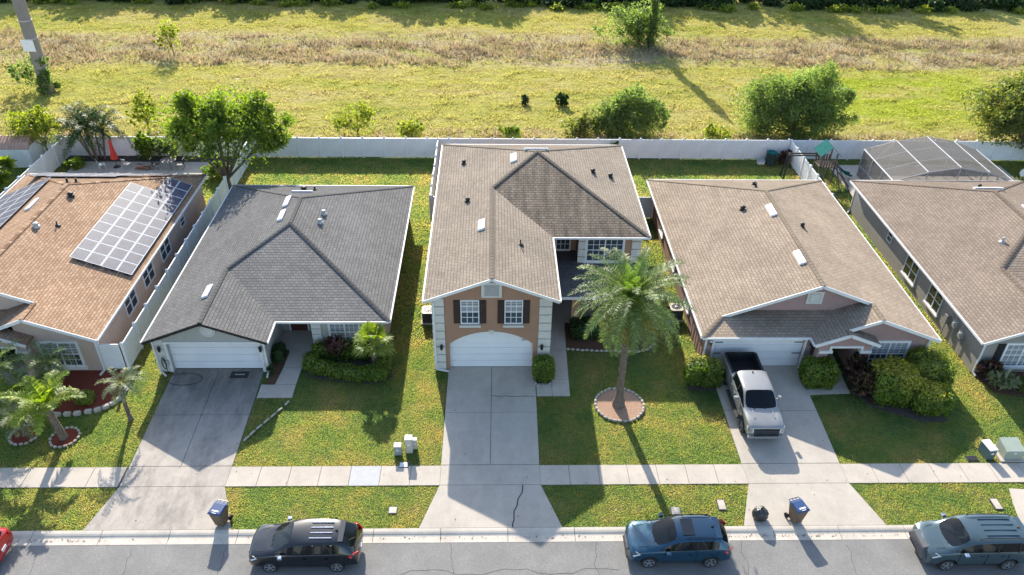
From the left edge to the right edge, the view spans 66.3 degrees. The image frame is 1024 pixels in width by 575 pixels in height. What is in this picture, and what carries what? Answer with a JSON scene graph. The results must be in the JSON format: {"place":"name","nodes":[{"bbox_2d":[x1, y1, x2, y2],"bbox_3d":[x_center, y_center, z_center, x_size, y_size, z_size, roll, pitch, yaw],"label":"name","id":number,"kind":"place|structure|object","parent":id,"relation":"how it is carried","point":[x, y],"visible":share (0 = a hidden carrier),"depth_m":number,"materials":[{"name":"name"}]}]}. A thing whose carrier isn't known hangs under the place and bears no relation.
{"place":"outdoors","nodes":[
{"label":"outdoors","id":0,"kind":"place"},
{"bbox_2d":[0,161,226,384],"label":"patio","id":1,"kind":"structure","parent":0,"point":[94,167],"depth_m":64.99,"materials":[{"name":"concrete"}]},
{"bbox_2d":[84,369,263,529],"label":"driveway","id":2,"kind":"structure","parent":0,"point":[173,495],"depth_m":39.12,"materials":[{"name":"concrete"}]},
{"bbox_2d":[207,499,232,525],"bbox_3d":[-13.236,10.308,35.560,0.650,1.100,0.863,8,35,10],"label":"wheeled bin","id":3,"kind":"object","parent":2,"relation":"on","point":[218,513],"visible":1,"depth_m":35.30,"materials":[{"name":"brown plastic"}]},
{"bbox_2d":[419,367,561,527],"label":"driveway","id":4,"kind":"structure","parent":0,"point":[476,489],"depth_m":39.46,"materials":[{"name":"concrete"}]},
{"bbox_2d":[0,156,1023,530],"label":"lawn ground","id":5,"kind":"structure","parent":0,"point":[416,502],"depth_m":40.88,"materials":[{"name":"plant"}]},
{"bbox_2d":[0,154,17,191],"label":"banana plant","id":6,"kind":"object","parent":5,"relation":"on","point":[6,162],"visible":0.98,"depth_m":61.63,"materials":[{"name":"green plant"}]},
{"bbox_2d":[0,339,34,401],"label":"feather palm","id":7,"kind":"object","parent":5,"relation":"on","point":[5,364],"visible":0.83,"depth_m":41.08,"materials":[{"name":"green plant"}]},
{"bbox_2d":[0,373,37,424],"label":"feather palm","id":8,"kind":"object","parent":5,"relation":"on","point":[16,389],"visible":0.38,"depth_m":40.45,"materials":[{"name":"green plant"}]},
{"bbox_2d":[0,135,42,167],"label":"garden shed","id":9,"kind":"structure","parent":5,"relation":"on","point":[25,152],"depth_m":64.24,"materials":[{"name":"white plastic"}]},
{"bbox_2d":[0,396,44,440],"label":"pygmy palm","id":10,"kind":"object","parent":5,"relation":"on","point":[22,429],"visible":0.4,"depth_m":39.26,"materials":[{"name":"green plant"}]},
{"bbox_2d":[0,103,64,150],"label":"tree","id":11,"kind":"object","parent":5,"relation":"on","point":[36,119],"visible":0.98,"depth_m":63.95,"materials":[{"name":"green plant"}]},
{"bbox_2d":[0,137,70,196],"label":"side fence","id":12,"kind":"object","parent":5,"relation":"on","point":[51,160],"visible":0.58,"depth_m":63.80,"materials":[{"name":"white plastic"}]},
{"bbox_2d":[0,370,86,440],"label":"bottle palm","id":13,"kind":"object","parent":5,"relation":"on","point":[40,393],"visible":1,"depth_m":38.40,"materials":[{"name":"green plant"}]},
{"bbox_2d":[36,370,125,413],"bbox_3d":[-23.922,5.701,42.920,5.300,0.070,3.500,0,35,-1],"label":"planting bed","id":14,"kind":"object","parent":5,"relation":"on","point":[84,379],"visible":0.39,"depth_m":43.27,"materials":[{"name":"red soil"}]},
{"bbox_2d":[17,340,78,389],"bbox_3d":[-24.826,4.490,42.149,2.791,2.892,2.760,7,35,8],"label":"feather palm","id":15,"kind":"object","parent":14,"relation":"on","point":[48,362],"visible":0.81,"depth_m":41.83,"materials":[{"name":"green plant"}]},
{"bbox_2d":[0,172,207,376],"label":"peach house","id":16,"kind":"structure","parent":5,"relation":"on","point":[86,259],"depth_m":47.85,"materials":[{"name":"ceramic"}]},
{"bbox_2d":[36,341,88,369],"bbox_3d":[-25.062,3.770,43.584,2.390,1.950,0.160,0,35,-1],"label":"window","id":17,"kind":"structure","parent":16,"relation":"in","point":[72,347],"depth_m":43.56,"materials":[{"name":"white glass"}]},
{"bbox_2d":[96,342,125,368],"bbox_3d":[-22.523,3.849,43.974,1.225,2.030,0.170,0,35,-1],"label":"front fence return","id":18,"kind":"object","parent":5,"relation":"on","point":[111,355],"visible":0.95,"depth_m":43.94,"materials":[{"name":"white plastic"}]},
{"bbox_2d":[94,365,146,421],"bbox_3d":[-19.838,5.630,40.379,2.404,3.199,2.364,10,36,12],"label":"pygmy palm","id":19,"kind":"object","parent":5,"relation":"on","point":[121,389],"visible":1,"depth_m":39.77,"materials":[{"name":"green plant"}]},
{"bbox_2d":[65,155,235,162],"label":"planting bed","id":20,"kind":"object","parent":5,"relation":"on","point":[136,159],"visible":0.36,"depth_m":66.61,"materials":[{"name":"soil"}]},
{"bbox_2d":[49,101,130,159],"bbox_3d":[-34.868,-12.842,65.108,5.830,4.796,5.003,15,37,19],"label":"areca palm","id":21,"kind":"object","parent":20,"relation":"on","point":[89,125],"visible":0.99,"depth_m":64.42,"materials":[{"name":"green plant"}]},
{"bbox_2d":[131,130,155,158],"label":"broadleaf shrub","id":22,"kind":"object","parent":20,"relation":"on","point":[143,143],"visible":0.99,"depth_m":65.82,"materials":[{"name":"green plant"}]},
{"bbox_2d":[151,134,177,156],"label":"broadleaf shrub","id":23,"kind":"object","parent":20,"relation":"on","point":[160,147],"visible":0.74,"depth_m":65.68,"materials":[{"name":"green plant"}]},
{"bbox_2d":[119,142,252,369],"bbox_3d":[-21.965,-4.042,55.343,0.170,2.030,27.820,0,35,-1],"label":"side fence","id":24,"kind":"object","parent":5,"relation":"on","point":[131,346],"visible":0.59,"depth_m":50.55,"materials":[{"name":"white plastic"}]},
{"bbox_2d":[140,78,298,189],"bbox_3d":[-22.015,-11.303,60.048,11.284,8.583,7.431,-12,37,-18],"label":"mango tree","id":25,"kind":"object","parent":5,"relation":"on","point":[219,121],"visible":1,"depth_m":58.92,"materials":[{"name":"green plant"}]},
{"bbox_2d":[140,185,414,377],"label":"grey house","id":26,"kind":"structure","parent":5,"relation":"on","point":[265,266],"depth_m":46.41,"materials":[{"name":"grey"}]},
{"bbox_2d":[169,344,262,367],"bbox_3d":[-16.597,3.745,44.110,5.040,2.020,0.102,0,35,-1],"label":"garage door","id":27,"kind":"structure","parent":26,"relation":"in","point":[184,355],"depth_m":44.14,"materials":[{"name":"white metal"}]},
{"bbox_2d":[327,324,360,340],"bbox_3d":[-9.676,2.584,45.390,1.880,1.510,0.090,0,35,-1],"label":"window","id":28,"kind":"structure","parent":26,"relation":"in","point":[347,331],"depth_m":45.29,"materials":[{"name":"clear glass"}]},
{"bbox_2d":[266,350,288,384],"bbox_3d":[-13.415,4.539,44.863,0.700,0.070,3.000,0,35,-1],"label":"planting bed","id":29,"kind":"object","parent":5,"relation":"on","point":[272,379],"visible":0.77,"depth_m":44.47,"materials":[{"name":"brown soil"}]},
{"bbox_2d":[271,341,286,363],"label":"shrub","id":30,"kind":"object","parent":29,"relation":"on","point":[278,351],"visible":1,"depth_m":44.93,"materials":[{"name":"green plant"}]},
{"bbox_2d":[257,330,312,397],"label":"walkway","id":31,"kind":"structure","parent":5,"relation":"on","point":[298,343],"depth_m":44.93,"materials":[{"name":"concrete"}]},
{"bbox_2d":[302,347,394,383],"bbox_3d":[-9.394,4.485,45.044,5.150,0.070,3.200,0,35,-1],"label":"planting bed","id":32,"kind":"object","parent":5,"relation":"on","point":[357,362],"visible":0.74,"depth_m":44.38,"materials":[{"name":"soil"}]},
{"bbox_2d":[321,333,349,361],"bbox_3d":[-10.011,3.465,44.709,1.608,2.191,1.215,0,35,-1],"label":"ti plant","id":33,"kind":"object","parent":32,"relation":"on","point":[336,344],"visible":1,"depth_m":44.33,"materials":[{"name":"purple plant"}]},
{"bbox_2d":[311,338,378,361],"bbox_3d":[-9.656,3.591,45.340,3.914,1.181,1.228,0,35,-1],"label":"clipped hedge","id":34,"kind":"object","parent":32,"relation":"on","point":[346,354],"visible":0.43,"depth_m":45.02,"materials":[{"name":"green plant"}]},
{"bbox_2d":[300,351,393,382],"bbox_3d":[-9.396,4.403,44.333,5.227,0.983,2.252,0,35,-1],"label":"boxwood hedge","id":35,"kind":"object","parent":32,"relation":"on","point":[312,363],"visible":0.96,"depth_m":43.86,"materials":[{"name":"green plant"}]},
{"bbox_2d":[351,321,396,363],"bbox_3d":[-7.740,3.361,43.965,2.669,3.177,2.681,0,35,-1],"label":"fan palm","id":36,"kind":"object","parent":32,"relation":"on","point":[366,332],"visible":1,"depth_m":43.46,"materials":[{"name":"green plant"}]},
{"bbox_2d":[429,137,439,217],"bbox_3d":[-6.202,-8.996,62.877,0.170,2.030,10.420,0,35,-1],"label":"side fence","id":37,"kind":"object","parent":5,"relation":"on","point":[434,174],"visible":0.9,"depth_m":62.37,"materials":[{"name":"white plastic"}]},
{"bbox_2d":[0,157,1023,344],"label":"back lawn grass","id":38,"kind":"structure","parent":5,"relation":"on","point":[364,165],"depth_m":64.47,"materials":[{"name":"green plant"}]},
{"bbox_2d":[38,134,1023,160],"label":"fence","id":39,"kind":"object","parent":5,"relation":"on","point":[426,147],"visible":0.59,"depth_m":67.36,"materials":[{"name":"white plastic"}]},
{"bbox_2d":[422,144,652,371],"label":"brown house","id":40,"kind":"structure","parent":5,"relation":"on","point":[519,233],"depth_m":47.49,"materials":[{"name":"grey"}]},
{"bbox_2d":[460,300,478,323],"bbox_3d":[-2.287,1.324,42.548,1.010,1.580,0.090,0,35,-1],"label":"window","id":41,"kind":"structure","parent":40,"relation":"in","point":[469,309],"depth_m":42.54,"materials":[{"name":"white plastic"}]},
{"bbox_2d":[450,341,532,365],"bbox_3d":[-1.180,3.760,44.627,4.790,1.860,0.102,0,35,-1],"label":"garage door","id":42,"kind":"structure","parent":40,"relation":"in","point":[498,353],"depth_m":44.58,"materials":[{"name":"white metal"}]},
{"bbox_2d":[504,300,522,323],"bbox_3d":[0.092,1.326,42.607,0.990,1.580,0.090,0,35,-1],"label":"window","id":43,"kind":"structure","parent":40,"relation":"in","point":[513,308],"depth_m":42.60,"materials":[{"name":"white plastic"}]},
{"bbox_2d":[583,240,625,262],"bbox_3d":[5.732,-2.254,48.447,2.590,1.900,0.160,0,35,-1],"label":"window","id":44,"kind":"structure","parent":40,"relation":"in","point":[592,247],"depth_m":48.42,"materials":[{"name":"white glass"}]},
{"bbox_2d":[536,300,612,396],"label":"walkway","id":45,"kind":"structure","parent":5,"relation":"on","point":[559,387],"depth_m":46.64,"materials":[{"name":"concrete"}]},
{"bbox_2d":[565,323,651,351],"bbox_3d":[5.875,3.014,47.557,5.300,0.070,2.800,0,35,-1],"label":"planting bed","id":46,"kind":"object","parent":5,"relation":"on","point":[594,345],"visible":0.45,"depth_m":46.98,"materials":[{"name":"brown soil"}]},
{"bbox_2d":[568,314,598,339],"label":"shrub","id":47,"kind":"object","parent":46,"relation":"on","point":[576,327],"visible":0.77,"depth_m":47.05,"materials":[{"name":"green plant"}]},
{"bbox_2d":[597,389,641,420],"bbox_3d":[5.843,6.410,42.669,2.480,0.070,2.480,0,35,-1],"label":"palm bed","id":48,"kind":"object","parent":5,"relation":"on","point":[632,408],"visible":0.9,"depth_m":42.52,"materials":[{"name":"beige gravel"}]},
{"bbox_2d":[569,246,695,408],"bbox_3d":[5.821,2.620,39.901,5.881,9.446,6.118,-24,42,-32],"label":"date palm","id":49,"kind":"object","parent":5,"relation":"on","point":[630,312],"visible":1,"depth_m":37.90,"materials":[{"name":"green plant"}]},
{"bbox_2d":[688,382,716,390],"bbox_3d":[10.599,5.186,44.553,1.600,0.070,2.000,0,35,-1],"label":"planting bed","id":50,"kind":"object","parent":5,"relation":"on","point":[698,388],"visible":0.36,"depth_m":43.82,"materials":[{"name":"soil"}]},
{"bbox_2d":[683,353,724,388],"bbox_3d":[10.717,4.637,43.918,2.215,1.710,1.602,0,35,-1],"label":"clipped bush","id":51,"kind":"object","parent":50,"relation":"on","point":[698,370],"visible":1,"depth_m":43.47,"materials":[{"name":"green plant"}]},
{"bbox_2d":[646,179,941,375],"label":"pink house","id":52,"kind":"structure","parent":5,"relation":"on","point":[784,272],"depth_m":46.63,"materials":[{"name":"beige"}]},
{"bbox_2d":[711,340,803,364],"bbox_3d":[14.020,3.665,44.990,5.100,2.050,0.102,0,35,-1],"label":"garage door","id":53,"kind":"structure","parent":52,"relation":"in","point":[769,352],"depth_m":44.85,"materials":[{"name":"white metal"}]},
{"bbox_2d":[867,340,911,364],"bbox_3d":[21.376,3.763,44.645,2.230,1.880,0.090,0,35,-1],"label":"window","id":54,"kind":"structure","parent":52,"relation":"in","point":[898,348],"depth_m":44.51,"materials":[{"name":"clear glass"}]},
{"bbox_2d":[789,139,833,195],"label":"side fence","id":55,"kind":"object","parent":5,"relation":"on","point":[803,168],"visible":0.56,"depth_m":65.11,"materials":[{"name":"white plastic"}]},
{"bbox_2d":[779,139,852,191],"bbox_3d":[25.417,-9.915,63.772,5.892,3.308,3.096,0,35,-1],"label":"playset","id":56,"kind":"object","parent":5,"relation":"on","point":[823,148],"visible":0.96,"depth_m":64.04,"materials":[{"name":"brown wood"}]},
{"bbox_2d":[805,345,849,394],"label":"walkway","id":57,"kind":"structure","parent":5,"relation":"on","point":[840,387],"depth_m":43.93,"materials":[{"name":"concrete"}]},
{"bbox_2d":[797,354,841,389],"bbox_3d":[17.238,4.723,43.963,2.253,1.674,1.843,0,35,-1],"label":"clipped bush","id":58,"kind":"object","parent":57,"relation":"on","point":[816,373],"visible":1,"depth_m":43.51,"materials":[{"name":"green plant"}]},
{"bbox_2d":[841,369,947,421],"bbox_3d":[21.273,5.965,43.708,4.500,0.070,4.300,0,35,-1],"label":"planting bed","id":59,"kind":"object","parent":5,"relation":"on","point":[908,412],"visible":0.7,"depth_m":42.60,"materials":[{"name":"soil"}]},
{"bbox_2d":[846,351,867,375],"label":"ti plant","id":60,"kind":"object","parent":59,"relation":"on","point":[856,361],"visible":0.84,"depth_m":44.13,"materials":[{"name":"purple plant"}]},
{"bbox_2d":[847,363,890,402],"bbox_3d":[19.804,5.140,43.266,2.388,2.015,2.623,0,35,-1],"label":"croton","id":61,"kind":"object","parent":59,"relation":"on","point":[861,378],"visible":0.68,"depth_m":43.00,"materials":[{"name":"brown plant"}]},
{"bbox_2d":[864,354,926,408],"bbox_3d":[21.002,5.104,43.078,2.866,2.191,2.887,0,35,-1],"label":"clipped bush","id":62,"kind":"object","parent":59,"relation":"on","point":[900,377],"visible":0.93,"depth_m":42.35,"materials":[{"name":"green plant"}]},
{"bbox_2d":[904,345,956,390],"bbox_3d":[23.277,4.596,43.891,2.524,2.145,2.645,0,35,-1],"label":"clipped bush","id":63,"kind":"object","parent":59,"relation":"on","point":[933,365],"visible":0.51,"depth_m":43.13,"materials":[{"name":"green plant"}]},
{"bbox_2d":[908,377,956,416],"bbox_3d":[22.671,5.910,42.443,2.377,1.659,2.024,0,35,-1],"label":"clipped bush","id":64,"kind":"object","parent":59,"relation":"on","point":[935,397],"visible":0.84,"depth_m":41.91,"materials":[{"name":"green plant"}]},
{"bbox_2d":[847,180,1023,375],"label":"grey brown roof house","id":65,"kind":"structure","parent":5,"relation":"on","point":[951,252],"depth_m":50.23,"materials":[{"name":"tile"}]},
{"bbox_2d":[900,255,919,287],"bbox_3d":[26.368,-1.148,51.858,0.160,1.520,1.860,0,35,-1],"label":"window","id":66,"kind":"structure","parent":65,"relation":"in","point":[910,271],"depth_m":51.93,"materials":[{"name":"clear glass"}]},
{"bbox_2d":[923,283,943,317],"bbox_3d":[26.435,0.764,49.108,0.160,1.520,1.760,0,35,-1],"label":"window","id":67,"kind":"structure","parent":65,"relation":"in","point":[933,301],"depth_m":49.14,"materials":[{"name":"clear glass"}]},
{"bbox_2d":[999,343,1023,369],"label":"window","id":68,"kind":"structure","parent":65,"relation":"in","point":[1012,356],"depth_m":44.70,"materials":[{"name":"white plastic"}]},
{"bbox_2d":[977,439,998,459],"bbox_3d":[24.216,8.253,39.887,0.460,0.700,0.790,-3,35,-6],"label":"utility pedestal","id":69,"kind":"object","parent":5,"relation":"on","point":[987,449],"visible":1,"depth_m":39.71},
{"bbox_2d":[958,60,1023,148],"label":"oak tree","id":70,"kind":"object","parent":5,"relation":"on","point":[1003,114],"visible":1,"depth_m":65.64,"materials":[{"name":"green plant"}]},
{"bbox_2d":[969,372,1023,396],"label":"planting bed","id":71,"kind":"object","parent":5,"relation":"on","point":[1012,391],"visible":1,"depth_m":44.26,"materials":[{"name":"brown soil"}]},
{"bbox_2d":[975,358,1003,377],"bbox_3d":[27.124,4.600,44.575,1.474,1.574,1.211,0,35,-1],"label":"croton","id":72,"kind":"object","parent":71,"relation":"on","point":[985,365],"visible":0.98,"depth_m":44.36,"materials":[{"name":"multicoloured plant"}]},
{"bbox_2d":[984,366,1022,389],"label":"cordyline","id":73,"kind":"object","parent":71,"relation":"on","point":[1002,379],"visible":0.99,"depth_m":43.80,"materials":[{"name":"green plant"}]},
{"bbox_2d":[994,437,1023,462],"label":"utility pedestal","id":74,"kind":"object","parent":5,"relation":"on","point":[1011,449],"visible":0.92,"depth_m":39.68,"materials":[{"name":"metal"}]},
{"bbox_2d":[1009,488,1023,523],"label":"kerb apron","id":75,"kind":"object","parent":5,"relation":"on","point":[1017,495],"visible":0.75,"depth_m":37.56,"materials":[{"name":"concrete"}]},
{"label":"planting bed","id":76,"kind":"structure","parent":5,"relation":"on","visible":0},
{"bbox_2d":[531,354,556,382],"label":"clipped bush","id":77,"kind":"object","parent":76,"relation":"on","point":[543,369],"visible":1,"depth_m":43.60,"materials":[{"name":"green plant"}]},
{"bbox_2d":[0,0,1023,140],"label":"field","id":78,"kind":"structure","parent":0,"point":[1015,21],"depth_m":87.17,"materials":[{"name":"green plant"}]},
{"bbox_2d":[5,53,50,87],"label":"field bush","id":79,"kind":"object","parent":78,"relation":"on","point":[28,72],"visible":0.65,"depth_m":77.83,"materials":[{"name":"green plant"}]},
{"bbox_2d":[12,0,62,94],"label":"transmission pole","id":80,"kind":"object","parent":78,"relation":"on","point":[45,83],"visible":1,"depth_m":75.98,"materials":[{"name":"concrete"}]},
{"bbox_2d":[124,89,158,130],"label":"small tree","id":81,"kind":"object","parent":78,"relation":"on","point":[138,105],"visible":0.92,"depth_m":69.94,"materials":[{"name":"green plant"}]},
{"bbox_2d":[152,14,180,54],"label":"small tree","id":82,"kind":"object","parent":78,"relation":"on","point":[168,31],"visible":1,"depth_m":86.96,"materials":[{"name":"green plant"}]},
{"bbox_2d":[325,100,379,137],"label":"field bush","id":83,"kind":"object","parent":78,"relation":"on","point":[363,114],"visible":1,"depth_m":69.67,"materials":[{"name":"green plant"}]},
{"bbox_2d":[394,115,424,137],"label":"field bush","id":84,"kind":"object","parent":78,"relation":"on","point":[410,128],"visible":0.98,"depth_m":70.09,"materials":[{"name":"green plant"}]},
{"bbox_2d":[0,23,1023,140],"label":"dry tall grass","id":85,"kind":"structure","parent":78,"relation":"on","point":[522,49],"depth_m":90.64,"materials":[{"name":"beige plant"}]},
{"bbox_2d":[0,0,1023,14],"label":"field edge undergrowth","id":86,"kind":"object","parent":78,"relation":"on","point":[973,5],"visible":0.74,"depth_m":107.63,"materials":[{"name":"green plant"}]},
{"bbox_2d":[559,108,606,138],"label":"field bush","id":87,"kind":"object","parent":78,"relation":"on","point":[583,125],"visible":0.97,"depth_m":70.74,"materials":[{"name":"green plant"}]},
{"bbox_2d":[581,81,672,138],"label":"field bush","id":88,"kind":"object","parent":78,"relation":"on","point":[623,110],"visible":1,"depth_m":70.36,"materials":[{"name":"green plant"}]},
{"bbox_2d":[589,0,675,48],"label":"tree","id":89,"kind":"object","parent":78,"relation":"on","point":[633,20],"visible":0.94,"depth_m":91.88,"materials":[{"name":"green plant"}]},
{"bbox_2d":[645,0,660,47],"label":"ivy","id":90,"kind":"object","parent":78,"relation":"on","point":[655,5],"visible":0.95,"depth_m":91.17,"materials":[{"name":"green plant"}]},
{"bbox_2d":[699,123,734,139],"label":"field bush","id":91,"kind":"object","parent":78,"relation":"on","point":[713,130],"visible":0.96,"depth_m":70.87,"materials":[{"name":"green plant"}]},
{"bbox_2d":[723,56,860,139],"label":"field bush","id":92,"kind":"object","parent":78,"relation":"on","point":[786,101],"visible":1,"depth_m":70.32,"materials":[{"name":"green plant"}]},
{"bbox_2d":[0,538,1023,574],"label":"road","id":93,"kind":"structure","parent":0,"point":[834,557],"depth_m":34.50,"materials":[{"name":"grey asphalt"}]},
{"bbox_2d":[0,527,13,562],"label":"red car","id":94,"kind":"object","parent":93,"relation":"on","point":[6,538],"visible":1,"depth_m":34.04,"materials":[{"name":"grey metal"}]},
{"bbox_2d":[248,516,362,571],"bbox_3d":[-8.976,11.093,34.117,4.825,1.737,2.260,0,35,-1],"label":"suv","id":95,"kind":"object","parent":93,"relation":"on","point":[336,543],"visible":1,"depth_m":33.53,"materials":[{"name":"grey metal"}]},
{"bbox_2d":[11,524,1023,545],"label":"kerb","id":96,"kind":"structure","parent":93,"relation":"on","point":[388,535],"depth_m":35.54,"materials":[{"name":"concrete"}]},
{"bbox_2d":[623,513,732,567],"bbox_3d":[7.307,11.066,34.589,4.605,1.724,2.260,0,35,-1],"label":"crossover","id":97,"kind":"object","parent":93,"relation":"on","point":[693,538],"visible":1,"depth_m":34.03,"materials":[{"name":"blue metal"}]},
{"bbox_2d":[652,518,727,551],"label":"windows","id":98,"kind":"structure","parent":97,"relation":"in","point":[664,531],"depth_m":33.96,"materials":[{"name":"black glass"}]},
{"bbox_2d":[908,513,1023,569],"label":"boxy suv","id":99,"kind":"object","parent":93,"relation":"on","point":[945,543],"visible":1,"depth_m":34.14,"materials":[{"name":"grey metal"}]},
{"bbox_2d":[0,463,1023,487],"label":"sidewalk","id":100,"kind":"structure","parent":0,"point":[94,477],"depth_m":38.47,"materials":[{"name":"concrete"}]},
{"bbox_2d":[348,466,380,485],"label":"sidewalk slab","id":101,"kind":"structure","parent":100,"relation":"in","point":[364,475],"depth_m":38.25,"materials":[{"name":"concrete"}]},
{"bbox_2d":[95,372,1023,487],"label":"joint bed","id":102,"kind":"object","parent":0,"point":[411,466],"visible":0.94,"depth_m":38.48,"materials":[{"name":"grey concrete"}]},
{"bbox_2d":[716,365,885,525],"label":"driveway","id":103,"kind":"structure","parent":0,"point":[777,479],"depth_m":39.09,"materials":[{"name":"concrete"}]},
{"bbox_2d":[721,352,784,438],"bbox_3d":[12.869,5.619,42.155,2.520,2.037,5.970,0,35,-1],"label":"pickup truck","id":104,"kind":"object","parent":103,"relation":"on","point":[746,380],"visible":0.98,"depth_m":40.98,"materials":[{"name":"silver metal"}]},
{"bbox_2d":[784,496,809,523],"bbox_3d":[13.148,10.357,36.170,0.650,1.100,0.863,-10,36,-15],"label":"wheeled bin","id":105,"kind":"object","parent":103,"relation":"on","point":[799,509],"visible":1,"depth_m":35.91,"materials":[{"name":"brown plastic"}]},
{"bbox_2d":[830,165,1017,196],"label":"patio","id":106,"kind":"structure","parent":0,"point":[852,169],"depth_m":65.97,"materials":[{"name":"concrete"}]},
{"bbox_2d":[856,136,1013,180],"bbox_3d":[33.865,-9.312,62.870,9.460,3.540,5.760,0,35,-1],"label":"pool cage","id":107,"kind":"object","parent":106,"relation":"on","point":[905,159],"visible":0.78,"depth_m":62.33,"materials":[{"name":"white metal"}]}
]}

